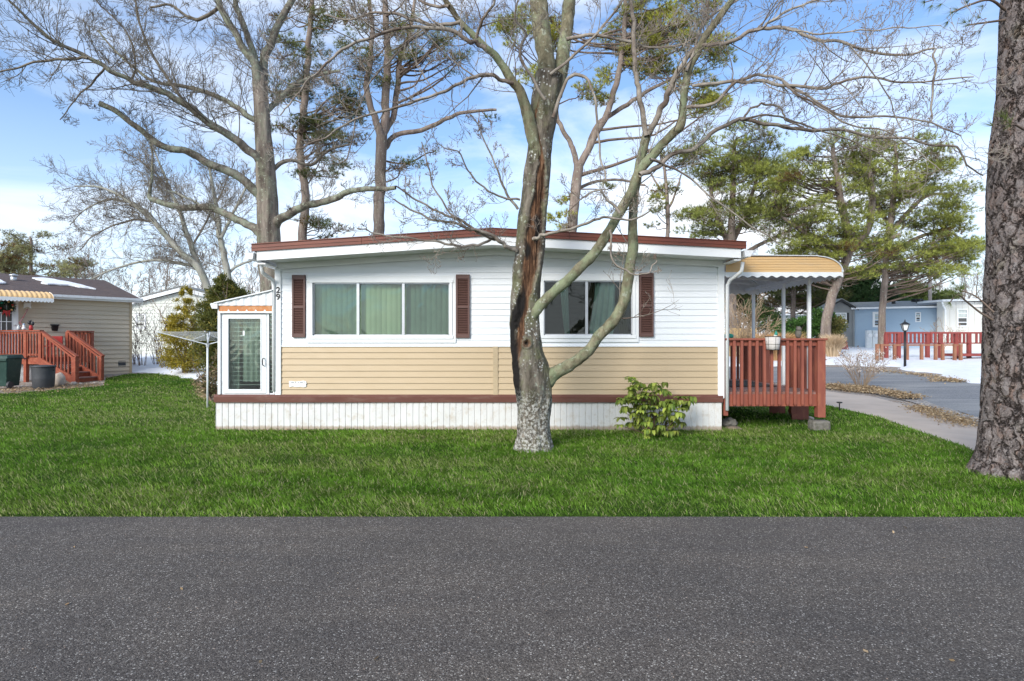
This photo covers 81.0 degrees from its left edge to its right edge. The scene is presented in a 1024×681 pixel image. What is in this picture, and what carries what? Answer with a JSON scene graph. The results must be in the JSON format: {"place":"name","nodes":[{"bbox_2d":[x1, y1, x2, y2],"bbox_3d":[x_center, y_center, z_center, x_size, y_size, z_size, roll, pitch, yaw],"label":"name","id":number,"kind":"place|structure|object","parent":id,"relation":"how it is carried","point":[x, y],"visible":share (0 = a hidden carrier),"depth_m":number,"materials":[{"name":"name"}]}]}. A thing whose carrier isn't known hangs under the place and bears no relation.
{"place":"outdoors","nodes":[
{"label":"outdoors","id":0,"kind":"place"},
{"bbox_2d":[45,336,62,356],"bbox_3d":[-15.816,0.210,20.591,0.500,0.720,0.410,0,0,0],"label":"landing chair","id":1,"kind":"object","parent":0,"point":[59,339],"visible":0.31,"depth_m":20.77,"materials":[{"name":"red paint"}]},
{"bbox_2d":[32,277,95,289],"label":"roof snow","id":2,"kind":"structure","parent":0,"point":[48,281],"depth_m":23.54,"materials":[{"name":"white snow"}]},
{"bbox_2d":[0,365,976,447],"bbox_3d":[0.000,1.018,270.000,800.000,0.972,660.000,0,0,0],"label":"ground","id":3,"kind":"structure","parent":0,"point":[29,383],"depth_m":18.51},
{"bbox_2d":[0,354,26,388],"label":"wheelie bin","id":4,"kind":"object","parent":3,"relation":"on","point":[10,368],"visible":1,"depth_m":18.05,"materials":[{"name":"green plastic"}]},
{"bbox_2d":[0,241,31,274],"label":"pine tree","id":5,"kind":"object","parent":3,"relation":"on","point":[7,264],"visible":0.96,"depth_m":46.16,"materials":[{"name":"green plant"}]},
{"bbox_2d":[0,229,83,277],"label":"pine tree","id":6,"kind":"object","parent":3,"relation":"on","point":[27,249],"visible":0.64,"depth_m":57.61,"materials":[{"name":"green plant"}]},
{"bbox_2d":[30,365,56,388],"bbox_3d":[-14.153,1.099,18.150,0.679,0.720,0.640,0,0,0],"label":"trash barrel","id":7,"kind":"object","parent":3,"relation":"on","point":[43,376],"visible":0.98,"depth_m":17.93,"materials":[{"name":"black plastic"}]},
{"bbox_2d":[0,330,104,382],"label":"stair deck","id":8,"kind":"structure","parent":3,"relation":"on","point":[74,347],"depth_m":20.16,"materials":[{"name":"red wood"}]},
{"bbox_2d":[27,320,34,329],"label":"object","id":9,"kind":"object","parent":8,"relation":"on","point":[31,323],"visible":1,"depth_m":20.06,"materials":[{"name":"red paint"}]},
{"bbox_2d":[20,364,70,381],"bbox_3d":[-16.508,1.080,20.279,3.944,0.606,0.008,0,0,13],"label":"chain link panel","id":10,"kind":"object","parent":8,"relation":"attached to","point":[30,370],"visible":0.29,"depth_m":20.22,"materials":[{"name":"grey metal"}]},
{"bbox_2d":[50,324,58,330],"bbox_3d":[-16.546,-0.469,21.700,0.290,0.235,0.286,0,0,0],"label":"plant pot","id":11,"kind":"object","parent":8,"relation":"on","point":[54,327],"visible":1,"depth_m":21.61,"materials":[{"name":"black plastic"}]},
{"bbox_2d":[55,372,65,385],"bbox_3d":[-14.292,1.224,18.897,0.449,0.449,0.371,0,0,0],"label":"stone","id":12,"kind":"object","parent":3,"relation":"on","point":[60,378],"visible":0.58,"depth_m":18.81,"materials":[{"name":"stone"}]},
{"bbox_2d":[40,235,97,278],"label":"bare tree","id":13,"kind":"object","parent":3,"relation":"on","point":[65,255],"visible":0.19,"depth_m":69.78,"materials":[{"name":"grey plant"}]},
{"bbox_2d":[42,256,98,278],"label":"pine tree","id":14,"kind":"object","parent":3,"relation":"on","point":[76,261],"visible":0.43,"depth_m":65.78,"materials":[{"name":"green plant"}]},
{"bbox_2d":[0,273,142,373],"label":"neighbour home","id":15,"kind":"object","parent":3,"relation":"on","point":[103,311],"visible":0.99,"depth_m":22.53,"materials":[{"name":"beige"}]},
{"bbox_2d":[0,300,15,316],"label":"wreath","id":16,"kind":"object","parent":15,"relation":"attached to","point":[9,311],"depth_m":20.51,"materials":[{"name":"green plant"}]},
{"bbox_2d":[0,300,15,353],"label":"door","id":17,"kind":"structure","parent":15,"relation":"in","point":[6,322],"depth_m":20.64,"materials":[{"name":"white"}]},
{"bbox_2d":[19,309,27,326],"bbox_3d":[-17.049,-0.771,20.901,0.077,0.670,0.326,0,0,35],"label":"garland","id":18,"kind":"object","parent":15,"relation":"attached to","point":[23,317],"visible":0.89,"depth_m":20.90},
{"bbox_2d":[23,302,30,307],"bbox_3d":[-16.992,-1.238,21.037,0.030,0.234,0.219,0,0,39],"label":"wall plaque","id":19,"kind":"object","parent":15,"relation":"attached to","point":[27,305],"depth_m":21.03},
{"bbox_2d":[68,239,107,279],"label":"bare tree","id":20,"kind":"object","parent":3,"relation":"on","point":[89,269],"visible":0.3,"depth_m":59.73,"materials":[{"name":"plant"}]},
{"bbox_2d":[103,265,123,285],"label":"bare tree","id":21,"kind":"object","parent":3,"relation":"on","point":[115,277],"visible":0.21,"depth_m":66.15,"materials":[{"name":"plant"}]},
{"bbox_2d":[114,267,149,295],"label":"bare tree","id":22,"kind":"object","parent":3,"relation":"on","point":[127,286],"visible":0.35,"depth_m":58.18,"materials":[{"name":"grey plant"}]},
{"bbox_2d":[32,117,245,348],"bbox_3d":[-18.064,-5.019,29.335,10.070,12.384,4.999,0,0,-10],"label":"leaning tree","id":23,"kind":"object","parent":3,"relation":"on","point":[192,249],"visible":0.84,"depth_m":28.94,"materials":[{"name":"grey plant"}]},
{"bbox_2d":[132,321,148,364],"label":"bare shrub","id":24,"kind":"object","parent":3,"relation":"on","point":[134,355],"visible":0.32,"depth_m":25.74,"materials":[{"name":"grey plant"}]},
{"bbox_2d":[136,262,159,295],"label":"bare tree","id":25,"kind":"object","parent":3,"relation":"on","point":[153,282],"visible":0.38,"depth_m":63.68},
{"bbox_2d":[132,295,174,365],"bbox_3d":[-15.929,-0.363,25.358,2.454,3.201,2.306,0,0,-45],"label":"bare shrub","id":26,"kind":"object","parent":3,"relation":"on","point":[136,334],"visible":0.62,"depth_m":25.44,"materials":[{"name":"grey plant"}]},
{"bbox_2d":[132,277,188,363],"bbox_3d":[-15.834,-0.877,26.404,2.422,4.156,3.095,0,0,34],"label":"bare shrub","id":27,"kind":"object","parent":3,"relation":"on","point":[147,327],"visible":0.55,"depth_m":26.54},
{"bbox_2d":[138,230,193,289],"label":"bare tree","id":28,"kind":"object","parent":3,"relation":"on","point":[167,279],"visible":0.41,"depth_m":59.58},
{"bbox_2d":[128,283,205,372],"bbox_3d":[-12.605,-0.513,22.507,2.768,3.753,1.933,0,0,0],"label":"conifer shrub","id":29,"kind":"object","parent":3,"relation":"on","point":[179,359],"visible":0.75,"depth_m":22.26,"materials":[{"name":"green plant"}]},
{"bbox_2d":[132,354,217,384],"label":"snow yard","id":30,"kind":"structure","parent":3,"relation":"on","point":[149,366],"depth_m":24.06,"materials":[{"name":"white snow"}]},
{"bbox_2d":[20,364,37,380],"bbox_3d":[-16.573,1.136,20.755,2.298,0.770,0.724,0,0,0],"label":"snow heap","id":31,"kind":"object","parent":30,"relation":"on","point":[22,373],"visible":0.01,"depth_m":20.46,"materials":[{"name":"white snow"}]},
{"bbox_2d":[141,315,189,367],"bbox_3d":[-14.033,0.117,24.640,2.153,2.314,2.440,0,0,0],"label":"bare shrub","id":32,"kind":"object","parent":30,"relation":"on","point":[158,345],"visible":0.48,"depth_m":24.37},
{"bbox_2d":[132,285,222,353],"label":"pale house","id":33,"kind":"structure","parent":3,"relation":"on","point":[172,293],"depth_m":33.97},
{"bbox_2d":[135,314,145,328],"bbox_3d":[-21.023,-1.091,33.970,0.567,0.850,0.060,0,0,0],"label":"window","id":34,"kind":"structure","parent":33,"relation":"in","point":[139,324],"depth_m":33.95,"materials":[{"name":"white"}]},
{"bbox_2d":[136,132,258,295],"bbox_3d":[-14.356,-4.265,28.213,6.157,10.941,3.559,0,0,0],"label":"slender tree","id":35,"kind":"object","parent":3,"relation":"on","point":[221,243],"visible":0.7,"depth_m":28.10,"materials":[{"name":"grey plant"}]},
{"bbox_2d":[185,245,216,288],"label":"bare tree","id":36,"kind":"object","parent":3,"relation":"on","point":[201,286],"visible":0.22,"depth_m":61.62,"materials":[{"name":"grey plant"}]},
{"bbox_2d":[0,0,418,336],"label":"oak tree","id":37,"kind":"object","parent":3,"relation":"on","point":[270,218],"visible":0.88,"depth_m":17.70,"materials":[{"name":"grey plant"}]},
{"bbox_2d":[182,271,251,376],"bbox_3d":[-9.517,-0.452,20.038,2.540,3.811,2.640,0,0,0],"label":"conifer shrub","id":38,"kind":"object","parent":3,"relation":"on","point":[207,316],"visible":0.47,"depth_m":19.66,"materials":[{"name":"green plant"}]},
{"bbox_2d":[206,245,228,286],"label":"bare tree","id":39,"kind":"object","parent":3,"relation":"on","point":[215,266],"visible":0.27,"depth_m":69.65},
{"bbox_2d":[214,268,256,289],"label":"bare tree","id":40,"kind":"object","parent":3,"relation":"on","point":[242,278],"visible":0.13,"depth_m":60.27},
{"bbox_2d":[245,261,259,293],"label":"bare tree","id":41,"kind":"object","parent":3,"relation":"on","point":[247,283],"visible":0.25,"depth_m":66.10,"materials":[{"name":"grey plant"}]},
{"bbox_2d":[247,0,372,239],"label":"pine tree","id":42,"kind":"object","parent":3,"relation":"on","point":[305,128],"visible":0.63,"depth_m":23.86,"materials":[{"name":"green plant"}]},
{"bbox_2d":[332,0,500,234],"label":"pine tree","id":43,"kind":"object","parent":3,"relation":"on","point":[383,143],"visible":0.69,"depth_m":22.05,"materials":[{"name":"green plant"}]},
{"bbox_2d":[487,0,738,231],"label":"pine tree","id":44,"kind":"object","parent":3,"relation":"on","point":[709,96],"visible":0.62,"depth_m":23.81,"materials":[{"name":"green plant"}]},
{"bbox_2d":[636,144,698,236],"bbox_3d":[9.362,-5.475,36.072,3.865,12.908,3.079,0,0,-34],"label":"pine tree","id":45,"kind":"object","parent":3,"relation":"on","point":[667,206],"visible":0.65,"depth_m":35.90,"materials":[{"name":"green plant"}]},
{"bbox_2d":[670,114,802,328],"bbox_3d":[13.909,-6.334,37.152,8.166,14.536,5.501,0,0,0],"label":"pine tree","id":46,"kind":"object","parent":3,"relation":"on","point":[749,162],"visible":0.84,"depth_m":36.45,"materials":[{"name":"green plant"}]},
{"bbox_2d":[729,328,756,355],"bbox_3d":[11.832,0.198,31.035,1.653,1.696,0.070,0,0,0],"label":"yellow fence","id":47,"kind":"object","parent":3,"relation":"on","point":[739,334],"visible":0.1,"depth_m":31.00,"materials":[{"name":"beige plant"}]},
{"bbox_2d":[724,277,781,327],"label":"pine tree","id":48,"kind":"object","parent":3,"relation":"on","point":[742,303],"visible":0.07,"depth_m":47.40,"materials":[{"name":"green plant"}]},
{"bbox_2d":[744,242,762,299],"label":"bare tree","id":49,"kind":"object","parent":3,"relation":"on","point":[754,252],"visible":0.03,"depth_m":60.04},
{"bbox_2d":[724,293,787,363],"bbox_3d":[10.310,-0.690,26.801,3.912,3.751,3.572,0,0,-44],"label":"bare brush","id":50,"kind":"object","parent":3,"relation":"on","point":[748,331],"visible":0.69,"depth_m":26.66,"materials":[{"name":"brown plant"}]},
{"bbox_2d":[741,298,787,333],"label":"evergreen bush","id":51,"kind":"object","parent":3,"relation":"on","point":[775,314],"visible":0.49,"depth_m":39.49,"materials":[{"name":"green plant"}]},
{"bbox_2d":[762,312,812,333],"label":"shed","id":52,"kind":"structure","parent":3,"relation":"on","point":[788,315],"depth_m":56.00,"materials":[{"name":"white"}]},
{"bbox_2d":[736,250,854,319],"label":"pine tree","id":53,"kind":"object","parent":3,"relation":"on","point":[792,291],"visible":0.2,"depth_m":45.67,"materials":[{"name":"green plant"}]},
{"bbox_2d":[768,306,848,337],"bbox_3d":[17.120,-0.546,35.009,4.419,2.926,3.059,0,0,0],"label":"yew hedge","id":54,"kind":"object","parent":3,"relation":"on","point":[794,323],"visible":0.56,"depth_m":34.48,"materials":[{"name":"green plant"}]},
{"bbox_2d":[767,252,857,337],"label":"pine tree","id":55,"kind":"object","parent":3,"relation":"on","point":[798,301],"visible":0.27,"depth_m":49.06,"materials":[{"name":"green plant"}]},
{"bbox_2d":[814,315,847,345],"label":"round shrub","id":56,"kind":"object","parent":3,"relation":"on","point":[841,326],"visible":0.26,"depth_m":33.44,"materials":[{"name":"green plant"}]},
{"bbox_2d":[753,123,921,337],"bbox_3d":[17.734,-5.346,32.855,8.598,12.861,5.549,0,0,0],"label":"pine tree","id":57,"kind":"object","parent":3,"relation":"on","point":[853,236],"visible":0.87,"depth_m":32.56,"materials":[{"name":"green plant"}]},
{"bbox_2d":[826,345,900,384],"bbox_3d":[10.713,0.802,18.440,1.782,1.381,1.911,0,0,0],"label":"hydrangea shrub","id":58,"kind":"object","parent":3,"relation":"on","point":[858,365],"visible":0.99,"depth_m":18.27,"materials":[{"name":"brown plant"}]},
{"bbox_2d":[826,381,928,399],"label":"leaf litter","id":59,"kind":"object","parent":3,"relation":"on","point":[880,390],"visible":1,"depth_m":16.98,"materials":[{"name":"brown plant"}]},
{"bbox_2d":[845,259,912,301],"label":"cedar tree","id":60,"kind":"object","parent":3,"relation":"on","point":[863,290],"visible":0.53,"depth_m":48.62,"materials":[{"name":"green plant"}]},
{"bbox_2d":[819,298,981,347],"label":"blue house","id":61,"kind":"structure","parent":3,"relation":"on","point":[860,317],"depth_m":41.36,"materials":[{"name":"blue"}]},
{"bbox_2d":[835,313,846,322],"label":"window","id":62,"kind":"structure","parent":61,"relation":"in","point":[838,314],"depth_m":41.87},
{"bbox_2d":[865,330,871,347],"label":"meter box","id":63,"kind":"object","parent":61,"relation":"attached to","point":[868,338],"visible":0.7,"depth_m":40.30,"materials":[{"name":"white metal"}]},
{"bbox_2d":[872,330,877,347],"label":"meter box","id":64,"kind":"object","parent":61,"relation":"attached to","point":[874,337],"visible":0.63,"depth_m":40.30,"materials":[{"name":"white metal"}]},
{"bbox_2d":[872,312,877,326],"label":"window","id":65,"kind":"structure","parent":61,"relation":"in","point":[875,314],"depth_m":41.39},
{"bbox_2d":[915,312,920,321],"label":"window","id":66,"kind":"structure","parent":61,"relation":"in","point":[916,316],"depth_m":40.26,"materials":[{"name":"white glass"}]},
{"bbox_2d":[827,383,978,423],"bbox_3d":[9.483,1.437,14.416,1.342,0.099,10.871,0,0,11],"label":"gravel strip","id":67,"kind":"object","parent":3,"relation":"on","point":[923,402],"visible":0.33,"depth_m":13.94,"materials":[{"name":"gravel"}]},
{"bbox_2d":[898,402,978,427],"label":"leaf litter","id":68,"kind":"object","parent":67,"relation":"on","point":[933,412],"visible":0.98,"depth_m":11.69,"materials":[{"name":"brown plant"}]},
{"bbox_2d":[844,128,985,351],"bbox_3d":[24.453,-5.876,35.904,8.936,13.699,5.656,0,0,0],"label":"pine tree","id":69,"kind":"object","parent":3,"relation":"on","point":[934,253],"visible":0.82,"depth_m":35.39,"materials":[{"name":"green plant"}]},
{"bbox_2d":[889,278,962,300],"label":"cedar tree","id":70,"kind":"object","parent":3,"relation":"on","point":[937,294],"visible":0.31,"depth_m":50.86,"materials":[{"name":"green plant"}]},
{"bbox_2d":[928,246,931,299],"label":"utility pole","id":71,"kind":"object","parent":3,"relation":"on","point":[929,292],"visible":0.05,"depth_m":44.89,"materials":[{"name":"brown wood"}]},
{"bbox_2d":[884,332,981,357],"bbox_3d":[21.391,0.329,29.640,5.518,1.507,0.880,0,0,0],"label":"ramp railing","id":72,"kind":"object","parent":3,"relation":"on","point":[898,337],"visible":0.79,"depth_m":29.92,"materials":[{"name":"red wood"}]},
{"bbox_2d":[923,317,965,346],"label":"bare shrub","id":73,"kind":"object","parent":3,"relation":"on","point":[943,331],"visible":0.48,"depth_m":35.17,"materials":[{"name":"grey plant"}]},
{"bbox_2d":[923,256,970,298],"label":"bare tree","id":74,"kind":"object","parent":3,"relation":"on","point":[940,285],"visible":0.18,"depth_m":74.59,"materials":[{"name":"grey plant"}]},
{"bbox_2d":[917,298,981,348],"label":"cream house","id":75,"kind":"structure","parent":3,"relation":"on","point":[966,316],"depth_m":38.60,"materials":[{"name":"white"}]},
{"bbox_2d":[956,309,967,326],"bbox_3d":[28.950,-1.464,38.570,0.708,1.158,0.060,0,0,0],"label":"window","id":76,"kind":"structure","parent":75,"relation":"in","point":[961,314],"depth_m":38.57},
{"bbox_2d":[953,263,975,298],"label":"bare tree","id":77,"kind":"object","parent":3,"relation":"on","point":[965,286],"visible":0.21,"depth_m":65.97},
{"bbox_2d":[957,251,984,298],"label":"bare tree","id":78,"kind":"object","parent":3,"relation":"on","point":[970,279],"visible":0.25,"depth_m":78.07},
{"bbox_2d":[970,273,982,289],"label":"bare tree","id":79,"kind":"object","parent":3,"relation":"on","point":[976,277],"visible":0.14,"depth_m":71.02,"materials":[{"name":"plant"}]},
{"bbox_2d":[0,0,1000,335],"label":"sky","id":80,"kind":"structure","parent":0,"point":[31,126],"materials":[{"name":"blue"}]},
{"bbox_2d":[0,517,1023,680],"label":"road","id":81,"kind":"structure","parent":0,"point":[550,598],"depth_m":3.46,"materials":[{"name":"grey asphalt"}]},
{"bbox_2d":[0,374,1023,516],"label":"lawn","id":82,"kind":"structure","parent":0,"point":[748,414],"depth_m":6.85,"materials":[{"name":"green plant"}]},
{"bbox_2d":[0,381,106,395],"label":"leaf litter","id":83,"kind":"object","parent":82,"relation":"on","point":[55,386],"visible":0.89,"depth_m":18.08,"materials":[{"name":"brown plant"}]},
{"bbox_2d":[156,331,242,407],"bbox_3d":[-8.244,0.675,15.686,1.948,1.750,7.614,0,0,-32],"label":"rotary clothesline","id":84,"kind":"object","parent":82,"relation":"on","point":[197,335],"visible":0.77,"depth_m":13.27,"materials":[{"name":"white metal"}]},
{"bbox_2d":[188,377,213,400],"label":"leaf litter","id":85,"kind":"object","parent":82,"relation":"on","point":[199,389],"visible":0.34,"depth_m":17.29,"materials":[{"name":"brown plant"}]},
{"bbox_2d":[192,348,217,400],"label":"leafy bush","id":86,"kind":"object","parent":82,"relation":"on","point":[213,376],"visible":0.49,"depth_m":14.90,"materials":[{"name":"plant"}]},
{"bbox_2d":[214,227,753,429],"bbox_3d":[-0.585,-0.116,15.877,8.730,3.292,13.045,0,0,0],"label":"mobile home","id":87,"kind":"object","parent":82,"relation":"on","point":[398,334],"visible":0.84,"depth_m":9.99,"materials":[{"name":"white plastic"}]},
{"bbox_2d":[210,289,274,393],"bbox_3d":[-4.473,0.057,11.705,1.029,1.799,3.610,0,0,0],"label":"enclosed porch","id":88,"kind":"object","parent":87,"relation":"attached to","point":[245,363],"visible":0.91,"depth_m":9.99,"materials":[{"name":"white metal"}]},
{"bbox_2d":[224,314,265,392],"bbox_3d":[-4.444,0.221,9.984,0.704,1.310,0.133,0,0,0],"label":"door","id":89,"kind":"structure","parent":88,"relation":"in","point":[262,317],"depth_m":9.97,"materials":[{"name":"white glass"}]},
{"bbox_2d":[306,276,455,342],"bbox_3d":[-2.175,-0.521,10.055,2.483,1.117,0.206,0,0,0],"label":"window","id":90,"kind":"structure","parent":87,"relation":"in","point":[339,309],"depth_m":10.11,"materials":[{"name":"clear glass"}]},
{"bbox_2d":[539,274,638,341],"bbox_3d":[1.267,-0.542,10.040,1.683,1.142,0.176,0,0,0],"label":"window","id":91,"kind":"structure","parent":87,"relation":"in","point":[599,292],"depth_m":10.08,"materials":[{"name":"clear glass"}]},
{"bbox_2d":[724,255,843,388],"bbox_3d":[4.517,-0.289,11.659,1.995,2.290,3.387,0,0,0],"label":"patio awning","id":92,"kind":"object","parent":87,"relation":"attached to","point":[767,273],"visible":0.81,"depth_m":10.00,"materials":[{"name":"white metal"}]},
{"bbox_2d":[243,0,1023,452],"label":"maple tree","id":93,"kind":"object","parent":82,"relation":"on","point":[535,376],"visible":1,"depth_m":7.74,"materials":[{"name":"grey plant"}]},
{"bbox_2d":[613,376,696,438],"bbox_3d":[2.225,1.063,9.392,1.403,1.018,0.850,0,0,0],"label":"rhododendron","id":94,"kind":"object","parent":82,"relation":"on","point":[634,399],"visible":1,"depth_m":9.23,"materials":[{"name":"green plant"}]},
{"bbox_2d":[722,417,737,426],"bbox_3d":[3.751,1.411,10.333,0.278,0.184,0.260,0,0,0],"label":"rock","id":95,"kind":"object","parent":82,"relation":"on","point":[728,421],"visible":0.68,"depth_m":10.25,"materials":[{"name":"grey stone"}]},
{"bbox_2d":[725,426,741,429],"bbox_3d":[3.729,1.470,10.101,0.262,0.062,0.226,0,0,0],"label":"splash stone","id":96,"kind":"object","parent":82,"relation":"on","point":[732,427],"visible":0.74,"depth_m":10.04,"materials":[{"name":"grey stone"}]},
{"bbox_2d":[723,338,827,419],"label":"wooden deck","id":97,"kind":"structure","parent":82,"relation":"on","point":[796,396],"depth_m":9.99,"materials":[{"name":"red wood"}]},
{"bbox_2d":[765,336,780,349],"bbox_3d":[4.302,0.045,9.900,0.250,0.231,0.250,0,0,0],"label":"rail basket","id":98,"kind":"object","parent":97,"relation":"hanging from","point":[772,342],"visible":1,"depth_m":9.81,"materials":[{"name":"white plastic"}]},
{"bbox_2d":[795,326,801,337],"bbox_3d":[5.199,-0.155,10.895,0.110,0.226,0.120,0,0,0],"label":"owl ornament","id":99,"kind":"object","parent":97,"relation":"on","point":[798,333],"visible":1,"depth_m":10.86,"materials":[{"name":"grey stone"}]},
{"bbox_2d":[808,419,829,430],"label":"footing block","id":100,"kind":"structure","parent":82,"relation":"on","point":[818,424],"depth_m":9.95,"materials":[{"name":"grey concrete"}]},
{"bbox_2d":[917,0,1023,480],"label":"tree trunk","id":101,"kind":"object","parent":82,"relation":"on","point":[999,449],"visible":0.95,"depth_m":6.63,"materials":[{"name":"brown plant"}]},
{"bbox_2d":[729,381,776,386],"bbox_3d":[4.450,0.849,11.875,0.940,0.014,1.450,0,0,0],"label":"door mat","id":102,"kind":"object","parent":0,"point":[745,383],"depth_m":11.48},
{"bbox_2d":[729,367,979,416],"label":"street","id":103,"kind":"structure","parent":0,"point":[963,397],"depth_m":18.66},
{"bbox_2d":[864,368,969,383],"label":"leaf litter","id":104,"kind":"object","parent":103,"relation":"on","point":[942,378],"visible":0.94,"depth_m":21.01,"materials":[{"name":"brown plant"}]},
{"bbox_2d":[729,347,981,383],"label":"snow field","id":105,"kind":"structure","parent":0,"point":[968,369],"depth_m":27.01,"materials":[{"name":"white snow"}]},
{"bbox_2d":[755,331,805,360],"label":"dry grass clump","id":106,"kind":"object","parent":105,"relation":"on","point":[775,351],"visible":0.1,"depth_m":28.48,"materials":[{"name":"beige plant"}]},
{"bbox_2d":[819,333,846,356],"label":"dry grass clump","id":107,"kind":"object","parent":105,"relation":"on","point":[834,344],"visible":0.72,"depth_m":30.69,"materials":[{"name":"beige plant"}]},
{"bbox_2d":[899,320,909,366],"bbox_3d":[17.030,0.227,26.000,0.339,2.298,0.339,0,0,16],"label":"street lamp","id":108,"kind":"object","parent":105,"relation":"on","point":[904,325],"visible":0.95,"depth_m":25.95,"materials":[{"name":"black metal"}]},
{"bbox_2d":[875,344,962,359],"bbox_3d":[19.397,0.675,28.570,4.154,1.016,0.140,0,0,0],"label":"wooden fence","id":109,"kind":"object","parent":105,"relation":"on","point":[935,351],"visible":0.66,"depth_m":28.50,"materials":[{"name":"red wood"}]},
{"bbox_2d":[826,391,977,449],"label":"path","id":110,"kind":"structure","parent":0,"point":[918,421],"depth_m":11.78,"materials":[{"name":"concrete"}]}
]}

